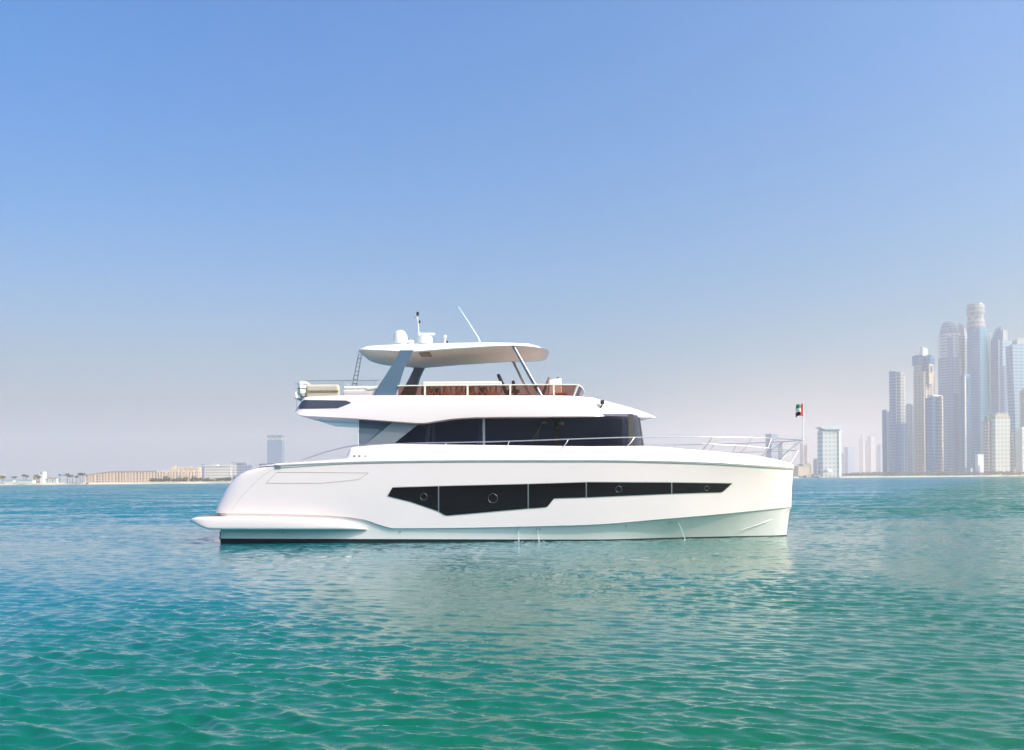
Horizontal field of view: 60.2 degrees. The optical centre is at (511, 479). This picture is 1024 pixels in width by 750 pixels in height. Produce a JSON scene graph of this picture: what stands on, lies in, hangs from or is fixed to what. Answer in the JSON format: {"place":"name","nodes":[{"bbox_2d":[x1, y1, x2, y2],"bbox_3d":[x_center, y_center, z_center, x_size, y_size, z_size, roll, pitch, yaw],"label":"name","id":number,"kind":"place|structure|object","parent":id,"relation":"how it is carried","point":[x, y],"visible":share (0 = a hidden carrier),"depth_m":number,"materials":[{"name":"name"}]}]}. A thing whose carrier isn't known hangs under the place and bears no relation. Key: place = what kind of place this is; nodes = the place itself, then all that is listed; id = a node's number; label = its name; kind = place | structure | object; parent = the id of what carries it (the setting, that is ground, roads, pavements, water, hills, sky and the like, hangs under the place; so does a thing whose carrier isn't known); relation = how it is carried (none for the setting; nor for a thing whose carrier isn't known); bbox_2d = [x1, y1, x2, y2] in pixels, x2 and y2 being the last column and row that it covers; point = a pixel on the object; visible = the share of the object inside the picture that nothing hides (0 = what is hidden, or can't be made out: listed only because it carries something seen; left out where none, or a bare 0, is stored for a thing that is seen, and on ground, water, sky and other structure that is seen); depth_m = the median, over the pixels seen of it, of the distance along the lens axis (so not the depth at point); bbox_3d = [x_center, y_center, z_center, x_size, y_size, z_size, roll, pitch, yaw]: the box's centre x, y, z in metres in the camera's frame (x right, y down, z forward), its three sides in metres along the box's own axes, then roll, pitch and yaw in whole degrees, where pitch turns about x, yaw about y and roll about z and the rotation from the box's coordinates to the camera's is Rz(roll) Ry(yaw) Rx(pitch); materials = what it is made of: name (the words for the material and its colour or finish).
{"place":"outdoors","nodes":[
{"label":"outdoors","id":0,"kind":"place"},
{"bbox_2d":[0,481,231,484],"bbox_3d":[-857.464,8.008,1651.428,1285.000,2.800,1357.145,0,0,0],"label":"beach","id":1,"kind":"structure","parent":0,"point":[113,483],"depth_m":1041.13,"materials":[{"name":"beige sand"}]},
{"bbox_2d":[2,480,15,482],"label":"beach house","id":2,"kind":"structure","parent":1,"relation":"on","point":[8,481],"depth_m":1012.07,"materials":[{"name":"white"}]},
{"bbox_2d":[16,480,35,482],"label":"beach house","id":3,"kind":"structure","parent":1,"relation":"on","point":[25,481],"depth_m":1012.07,"materials":[{"name":"white"}]},
{"bbox_2d":[40,472,46,482],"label":"beach house","id":4,"kind":"structure","parent":1,"relation":"on","point":[43,475],"depth_m":1060.96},
{"bbox_2d":[85,470,200,482],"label":"beach hotel","id":5,"kind":"structure","parent":1,"relation":"on","point":[127,476],"depth_m":1397.00,"materials":[{"name":"brown"}]},
{"bbox_2d":[171,466,179,470],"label":"building","id":6,"kind":"structure","parent":1,"relation":"on","point":[175,468],"depth_m":1544.01,"materials":[{"name":"beige concrete"}]},
{"bbox_2d":[180,466,201,477],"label":"building","id":7,"kind":"structure","parent":1,"relation":"on","point":[190,468],"depth_m":1544.01,"materials":[{"name":"beige concrete"}]},
{"bbox_2d":[201,464,231,481],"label":"building","id":8,"kind":"structure","parent":1,"relation":"on","point":[216,471],"depth_m":1593.82,"materials":[{"name":"white concrete"}]},
{"bbox_2d":[232,462,253,480],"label":"building","id":9,"kind":"structure","parent":1,"relation":"on","point":[238,468],"depth_m":1643.62,"materials":[{"name":"grey concrete"}]},
{"bbox_2d":[267,435,284,463],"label":"skyscraper","id":10,"kind":"structure","parent":1,"relation":"on","point":[275,449],"depth_m":1492.75,"materials":[{"name":"blue stone"}]},
{"bbox_2d":[0,476,1023,749],"bbox_3d":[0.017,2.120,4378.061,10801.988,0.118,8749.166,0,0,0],"label":"sea","id":11,"kind":"structure","parent":0,"point":[866,614],"depth_m":12.24,"materials":[{"name":"liquid"}]},
{"bbox_2d":[190,308,803,543],"bbox_3d":[0.129,-1.674,33.800,22.101,9.285,8.280,0,0,0],"label":"yacht","id":12,"kind":"object","parent":11,"relation":"on","point":[412,467],"visible":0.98,"depth_m":30.17,"materials":[{"name":"white plastic"}]},
{"bbox_2d":[295,381,309,400],"bbox_3d":[-7.439,-3.184,31.750,0.410,0.705,1.504,0,0,0],"label":"life raft","id":13,"kind":"object","parent":12,"relation":"on","point":[302,386],"visible":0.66,"depth_m":31.18,"materials":[{"name":"white plastic"}]},
{"bbox_2d":[306,384,339,396],"bbox_3d":[-6.712,-2.947,31.731,1.179,0.837,0.938,0,0,0],"label":"sofa","id":14,"kind":"object","parent":12,"relation":"on","point":[322,390],"visible":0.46,"depth_m":31.28,"materials":[{"name":"beige fabric"}]},
{"bbox_2d":[343,386,377,394],"bbox_3d":[-5.319,-2.942,31.935,1.372,0.786,1.330,0,0,0],"label":"sun pad","id":15,"kind":"object","parent":12,"relation":"on","point":[359,390],"visible":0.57,"depth_m":31.30,"materials":[{"name":"white fabric"}]},
{"bbox_2d":[388,486,437,510],"bbox_3d":[-3.355,0.661,30.007,1.687,0.843,0.055,0,0,0],"label":"hull window","id":16,"kind":"structure","parent":12,"relation":"in","point":[424,496],"depth_m":30.00,"materials":[{"name":"black glass"}]},
{"bbox_2d":[422,381,501,394],"bbox_3d":[-1.807,-3.054,32.375,2.909,0.973,0.950,0,0,0],"label":"sofa","id":17,"kind":"object","parent":12,"relation":"on","point":[464,383],"visible":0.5,"depth_m":32.00,"materials":[{"name":"white leather"}]},
{"bbox_2d":[421,387,431,394],"bbox_3d":[-3.152,-3.249,32.580,0.406,0.406,0.141,0,0,0],"label":"throw pillow","id":18,"kind":"object","parent":17,"relation":"on","point":[430,389],"visible":0.3,"depth_m":32.53,"materials":[{"name":"brown fabric"}]},
{"bbox_2d":[432,387,440,394],"bbox_3d":[-2.784,-3.220,32.580,0.341,0.341,0.141,0,0,0],"label":"throw pillow","id":19,"kind":"object","parent":17,"relation":"on","point":[436,390],"visible":0.37,"depth_m":32.52,"materials":[{"name":"brown fabric"}]},
{"bbox_2d":[442,387,453,394],"bbox_3d":[-2.358,-3.263,32.580,0.421,0.421,0.141,0,0,0],"label":"throw pillow","id":20,"kind":"object","parent":17,"relation":"on","point":[447,389],"visible":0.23,"depth_m":32.52,"materials":[{"name":"beige fabric"}]},
{"bbox_2d":[455,387,464,394],"bbox_3d":[-1.908,-3.254,32.580,0.396,0.396,0.141,0,0,0],"label":"throw pillow","id":21,"kind":"object","parent":17,"relation":"on","point":[459,390],"visible":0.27,"depth_m":32.52,"materials":[{"name":"brown fabric"}]},
{"bbox_2d":[465,386,474,394],"bbox_3d":[-1.556,-3.251,32.580,0.384,0.384,0.141,0,0,0],"label":"throw pillow","id":22,"kind":"object","parent":17,"relation":"on","point":[470,389],"visible":0.37,"depth_m":32.52,"materials":[{"name":"brown fabric"}]},
{"bbox_2d":[479,387,486,394],"bbox_3d":[-1.050,-3.236,32.580,0.346,0.346,0.141,0,0,0],"label":"throw pillow","id":23,"kind":"object","parent":17,"relation":"on","point":[481,389],"visible":0.48,"depth_m":32.52,"materials":[{"name":"brown fabric"}]},
{"bbox_2d":[487,386,496,394],"bbox_3d":[-0.746,-3.270,32.580,0.409,0.409,0.141,0,0,0],"label":"throw pillow","id":24,"kind":"object","parent":17,"relation":"on","point":[492,389],"visible":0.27,"depth_m":32.52,"materials":[{"name":"beige fabric"}]},
{"bbox_2d":[439,484,527,515],"bbox_3d":[-0.972,0.697,30.011,3.010,1.050,0.062,0,0,0],"label":"hull window","id":25,"kind":"structure","parent":12,"relation":"in","point":[453,500],"depth_m":30.00,"materials":[{"name":"black glass"}]},
{"bbox_2d":[497,374,519,394],"bbox_3d":[-0.128,-3.231,32.600,0.847,1.282,0.640,0,0,0],"label":"helm chair","id":26,"kind":"object","parent":12,"relation":"on","point":[505,390],"visible":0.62,"depth_m":32.34,"materials":[{"name":"grey leather"}]},
{"bbox_2d":[542,377,549,394],"bbox_3d":[0.995,-3.194,33.000,0.835,1.191,0.600,0,0,0],"label":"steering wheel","id":27,"kind":"object","parent":12,"relation":"on","point":[545,387],"visible":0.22,"depth_m":32.70,"materials":[{"name":"brown leather"}]},
{"bbox_2d":[548,377,566,395],"bbox_3d":[1.651,-3.183,32.500,0.708,1.159,0.900,0,0,0],"label":"covered console","id":28,"kind":"object","parent":12,"relation":"on","point":[558,388],"visible":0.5,"depth_m":32.16,"materials":[{"name":"white plastic"}]},
{"bbox_2d":[529,482,585,507],"bbox_3d":[1.537,0.542,30.010,1.935,0.871,0.045,0,0,0],"label":"hull window","id":29,"kind":"structure","parent":12,"relation":"in","point":[540,495],"depth_m":30.00,"materials":[{"name":"black glass"}]},
{"bbox_2d":[587,482,670,496],"bbox_3d":[3.996,0.341,30.090,2.909,0.512,0.093,0,0,-4],"label":"hull window","id":30,"kind":"structure","parent":12,"relation":"in","point":[594,489],"depth_m":30.05,"materials":[{"name":"black glass"}]},
{"bbox_2d":[672,483,731,493],"bbox_3d":[6.553,0.291,30.434,2.194,0.379,0.098,0,0,-12],"label":"hull window","id":31,"kind":"structure","parent":12,"relation":"in","point":[676,487],"depth_m":30.38,"materials":[{"name":"black glass"}]},
{"bbox_2d":[796,403,802,416],"bbox_3d":[10.985,-2.632,33.781,0.268,0.566,0.118,0,0,16],"label":"flag","id":32,"kind":"object","parent":12,"relation":"attached to","point":[799,409],"visible":1,"depth_m":33.80,"materials":[{"name":"multicoloured fabric"}]},
{"bbox_2d":[0,0,1023,482],"label":"sky","id":33,"kind":"structure","parent":0,"point":[710,218],"materials":[{"name":"blue"}]},
{"bbox_2d":[793,475,1023,477],"bbox_3d":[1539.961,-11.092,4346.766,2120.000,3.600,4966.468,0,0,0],"label":"beach","id":34,"kind":"structure","parent":0,"point":[921,476],"depth_m":1903.99,"materials":[{"name":"beige sand"}]},
{"bbox_2d":[765,434,777,459],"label":"skyscraper","id":35,"kind":"structure","parent":34,"relation":"on","point":[773,455],"depth_m":2688.68,"materials":[{"name":"stone"}]},
{"bbox_2d":[778,442,791,463],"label":"skyscraper","id":36,"kind":"structure","parent":34,"relation":"on","point":[788,456],"depth_m":2891.03,"materials":[{"name":"concrete"}]},
{"bbox_2d":[793,462,811,476],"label":"building","id":37,"kind":"structure","parent":34,"relation":"on","point":[802,469],"depth_m":1895.55,"materials":[{"name":"white concrete"}]},
{"bbox_2d":[800,442,808,463],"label":"skyscraper","id":38,"kind":"structure","parent":34,"relation":"on","point":[804,458],"depth_m":3393.34,"materials":[{"name":"grey stone"}]},
{"bbox_2d":[813,459,817,474],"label":"building","id":39,"kind":"structure","parent":34,"relation":"on","point":[815,466],"depth_m":2494.03,"materials":[{"name":"stone"}]},
{"bbox_2d":[815,425,842,476],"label":"hotel","id":40,"kind":"structure","parent":34,"relation":"on","point":[829,445],"depth_m":1886.33,"materials":[{"name":"stone"}]},
{"bbox_2d":[842,445,854,475],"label":"skyscraper","id":41,"kind":"structure","parent":34,"relation":"on","point":[848,460],"depth_m":3889.81,"materials":[{"name":"stone"}]},
{"bbox_2d":[859,434,864,475],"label":"skyscraper","id":42,"kind":"structure","parent":34,"relation":"on","point":[861,454],"depth_m":4693.29,"materials":[{"name":"concrete"}]},
{"bbox_2d":[865,432,875,475],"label":"skyscraper","id":43,"kind":"structure","parent":34,"relation":"on","point":[870,455],"depth_m":4787.18,"materials":[{"name":"concrete"}]},
{"bbox_2d":[876,444,882,475],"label":"skyscraper","id":44,"kind":"structure","parent":34,"relation":"on","point":[878,457],"depth_m":4289.03,"materials":[{"name":"stone"}]},
{"bbox_2d":[882,410,889,475],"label":"skyscraper","id":45,"kind":"structure","parent":34,"relation":"on","point":[885,444],"depth_m":2246.59,"materials":[{"name":"grey glass"}]},
{"bbox_2d":[889,371,907,475],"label":"skyscraper","id":46,"kind":"structure","parent":34,"relation":"on","point":[898,432],"depth_m":2106.46,"materials":[{"name":"grey glass"}]},
{"bbox_2d":[906,404,913,475],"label":"skyscraper","id":47,"kind":"structure","parent":34,"relation":"on","point":[910,432],"depth_m":2365.92,"materials":[{"name":"stone"}]},
{"bbox_2d":[912,347,934,475],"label":"skyscraper","id":48,"kind":"structure","parent":34,"relation":"on","point":[923,362],"depth_m":2147.02,"materials":[{"name":"beige stone"}]},
{"bbox_2d":[925,395,943,475],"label":"skyscraper","id":49,"kind":"structure","parent":34,"relation":"on","point":[934,441],"depth_m":2052.48,"materials":[{"name":"blue glass"}]},
{"bbox_2d":[938,320,966,475],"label":"skyscraper","id":50,"kind":"structure","parent":34,"relation":"on","point":[952,363],"depth_m":2278.89,"materials":[{"name":"glass"}]},
{"bbox_2d":[959,373,970,474],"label":"skyscraper","id":51,"kind":"structure","parent":34,"relation":"on","point":[964,428],"depth_m":2142.56,"materials":[{"name":"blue glass"}]},
{"bbox_2d":[966,303,990,471],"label":"skyscraper","id":52,"kind":"structure","parent":34,"relation":"on","point":[978,362],"depth_m":2230.54,"materials":[{"name":"grey glass"}]},
{"bbox_2d":[975,454,983,474],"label":"building","id":53,"kind":"structure","parent":34,"relation":"on","point":[979,462],"depth_m":1957.39,"materials":[{"name":"stone"}]},
{"bbox_2d":[981,412,1014,474],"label":"hotel","id":54,"kind":"structure","parent":34,"relation":"on","point":[997,444],"depth_m":1978.41,"materials":[{"name":"beige stone"}]},
{"bbox_2d":[991,326,1011,412],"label":"skyscraper","id":55,"kind":"structure","parent":34,"relation":"on","point":[1000,342],"depth_m":2214.11,"materials":[{"name":"blue glass"}]},
{"bbox_2d":[1015,424,1023,474],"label":"hotel","id":56,"kind":"structure","parent":34,"relation":"on","point":[1019,442],"depth_m":1973.38,"materials":[{"name":"beige concrete"}]},
{"bbox_2d":[1019,389,1023,426],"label":"skyscraper","id":57,"kind":"structure","parent":34,"relation":"on","point":[1021,405],"depth_m":2075.65,"materials":[{"name":"grey stone"}]},
{"bbox_2d":[1006,336,1023,467],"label":"skyscraper","id":58,"kind":"structure","parent":0,"point":[1015,365],"depth_m":2125.76,"materials":[{"name":"grey glass"}]}
]}

